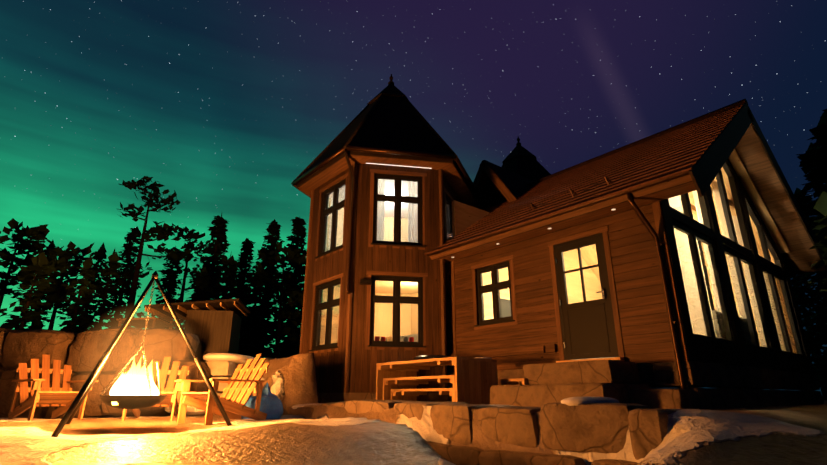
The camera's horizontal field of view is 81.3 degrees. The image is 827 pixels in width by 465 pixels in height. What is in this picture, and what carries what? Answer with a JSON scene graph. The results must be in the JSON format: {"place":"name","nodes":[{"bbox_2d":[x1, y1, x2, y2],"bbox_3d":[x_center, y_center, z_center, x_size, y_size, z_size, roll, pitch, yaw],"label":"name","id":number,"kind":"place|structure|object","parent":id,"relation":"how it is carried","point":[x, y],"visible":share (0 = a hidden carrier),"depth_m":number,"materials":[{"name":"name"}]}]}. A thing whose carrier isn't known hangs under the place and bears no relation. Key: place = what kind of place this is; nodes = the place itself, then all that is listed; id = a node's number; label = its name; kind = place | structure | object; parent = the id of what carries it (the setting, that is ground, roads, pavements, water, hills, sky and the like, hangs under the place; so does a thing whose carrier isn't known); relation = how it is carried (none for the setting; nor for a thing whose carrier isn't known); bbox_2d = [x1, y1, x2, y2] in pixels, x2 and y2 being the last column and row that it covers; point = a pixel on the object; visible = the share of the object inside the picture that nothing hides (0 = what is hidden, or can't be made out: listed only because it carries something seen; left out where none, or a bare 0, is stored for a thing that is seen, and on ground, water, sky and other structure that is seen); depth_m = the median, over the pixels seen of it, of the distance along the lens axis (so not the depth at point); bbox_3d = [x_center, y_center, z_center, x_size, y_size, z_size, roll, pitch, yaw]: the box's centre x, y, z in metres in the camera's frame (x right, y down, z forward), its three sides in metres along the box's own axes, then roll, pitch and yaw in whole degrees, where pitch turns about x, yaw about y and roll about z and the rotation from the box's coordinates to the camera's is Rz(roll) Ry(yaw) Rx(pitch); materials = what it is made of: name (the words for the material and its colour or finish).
{"place":"outdoors","nodes":[
{"label":"outdoors","id":0,"kind":"place"},
{"bbox_2d":[0,353,826,464],"bbox_3d":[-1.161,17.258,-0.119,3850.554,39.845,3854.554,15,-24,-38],"label":"terrain","id":1,"kind":"structure","parent":0,"point":[759,435],"depth_m":3.94,"materials":[{"name":"white snow"}]},
{"bbox_2d":[8,354,97,420],"bbox_3d":[-5.658,2.405,7.527,1.089,1.014,0.860,-13,-23,33],"label":"adirondack chair","id":2,"kind":"object","parent":1,"relation":"on","point":[55,395],"visible":0.85,"depth_m":7.53,"materials":[{"name":"brown wood"}]},
{"bbox_2d":[0,326,254,418],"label":"boulder wall","id":3,"kind":"structure","parent":1,"relation":"on","point":[81,353],"depth_m":8.83,"materials":[{"name":"stone"}]},
{"bbox_2d":[51,271,231,436],"bbox_3d":[-3.441,1.528,6.387,2.002,2.019,1.964,15,-24,-38],"label":"fire pit tripod","id":4,"kind":"object","parent":1,"relation":"on","point":[130,401],"visible":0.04,"depth_m":5.97,"materials":[{"name":"black metal"}]},
{"bbox_2d":[110,355,158,394],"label":"fire flames","id":5,"kind":"object","parent":4,"relation":"on","point":[133,380],"depth_m":5.94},
{"bbox_2d":[121,357,188,420],"bbox_3d":[-4.072,2.463,7.676,0.860,1.014,1.089,6,-20,-18],"label":"adirondack chair","id":6,"kind":"object","parent":1,"relation":"on","point":[173,394],"visible":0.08,"depth_m":7.95,"materials":[{"name":"brown wood"}]},
{"bbox_2d":[116,298,250,361],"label":"shed","id":7,"kind":"structure","parent":1,"relation":"on","point":[214,326],"depth_m":11.17,"materials":[{"name":"brown wood"}]},
{"bbox_2d":[176,354,269,424],"bbox_3d":[-2.753,2.274,7.096,0.860,1.014,1.089,-12,-22,32],"label":"adirondack chair","id":8,"kind":"object","parent":1,"relation":"on","point":[234,407],"visible":0.81,"depth_m":7.04,"materials":[{"name":"brown wood"}]},
{"bbox_2d":[241,382,282,418],"bbox_3d":[-2.518,2.752,7.721,0.802,0.657,0.599,-8,-20,22],"label":"blue bag","id":9,"kind":"object","parent":1,"relation":"on","point":[271,405],"visible":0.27,"depth_m":7.56,"materials":[{"name":"fabric"}]},
{"bbox_2d":[291,74,480,403],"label":"tower","id":10,"kind":"structure","parent":1,"relation":"on","point":[382,180],"depth_m":11.22,"materials":[{"name":"brown wood"}]},
{"bbox_2d":[0,109,826,399],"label":"conifer trees","id":11,"kind":"object","parent":1,"relation":"on","point":[257,327],"visible":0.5,"depth_m":20.27,"materials":[{"name":"green plant"}]},
{"bbox_2d":[376,355,527,404],"bbox_3d":[0.751,2.728,8.945,1.744,0.937,3.092,15,-24,-38],"label":"picnic table","id":12,"kind":"object","parent":1,"relation":"on","point":[473,380],"visible":0.77,"depth_m":8.28,"materials":[{"name":"brown wood"}]},
{"bbox_2d":[287,360,823,464],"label":"stone walls","id":13,"kind":"structure","parent":1,"relation":"on","point":[599,406],"depth_m":6.31,"materials":[{"name":"stone"}]},
{"bbox_2d":[425,99,826,388],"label":"house","id":14,"kind":"structure","parent":1,"relation":"on","point":[694,239],"depth_m":9.16,"materials":[{"name":"brown wood"}]},
{"bbox_2d":[467,136,550,209],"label":"roofs","id":15,"kind":"structure","parent":14,"relation":"on","point":[515,173],"depth_m":14.05,"materials":[{"name":"brown wood"}]},
{"bbox_2d":[0,0,826,393],"label":"sky","id":16,"kind":"structure","parent":0,"point":[224,104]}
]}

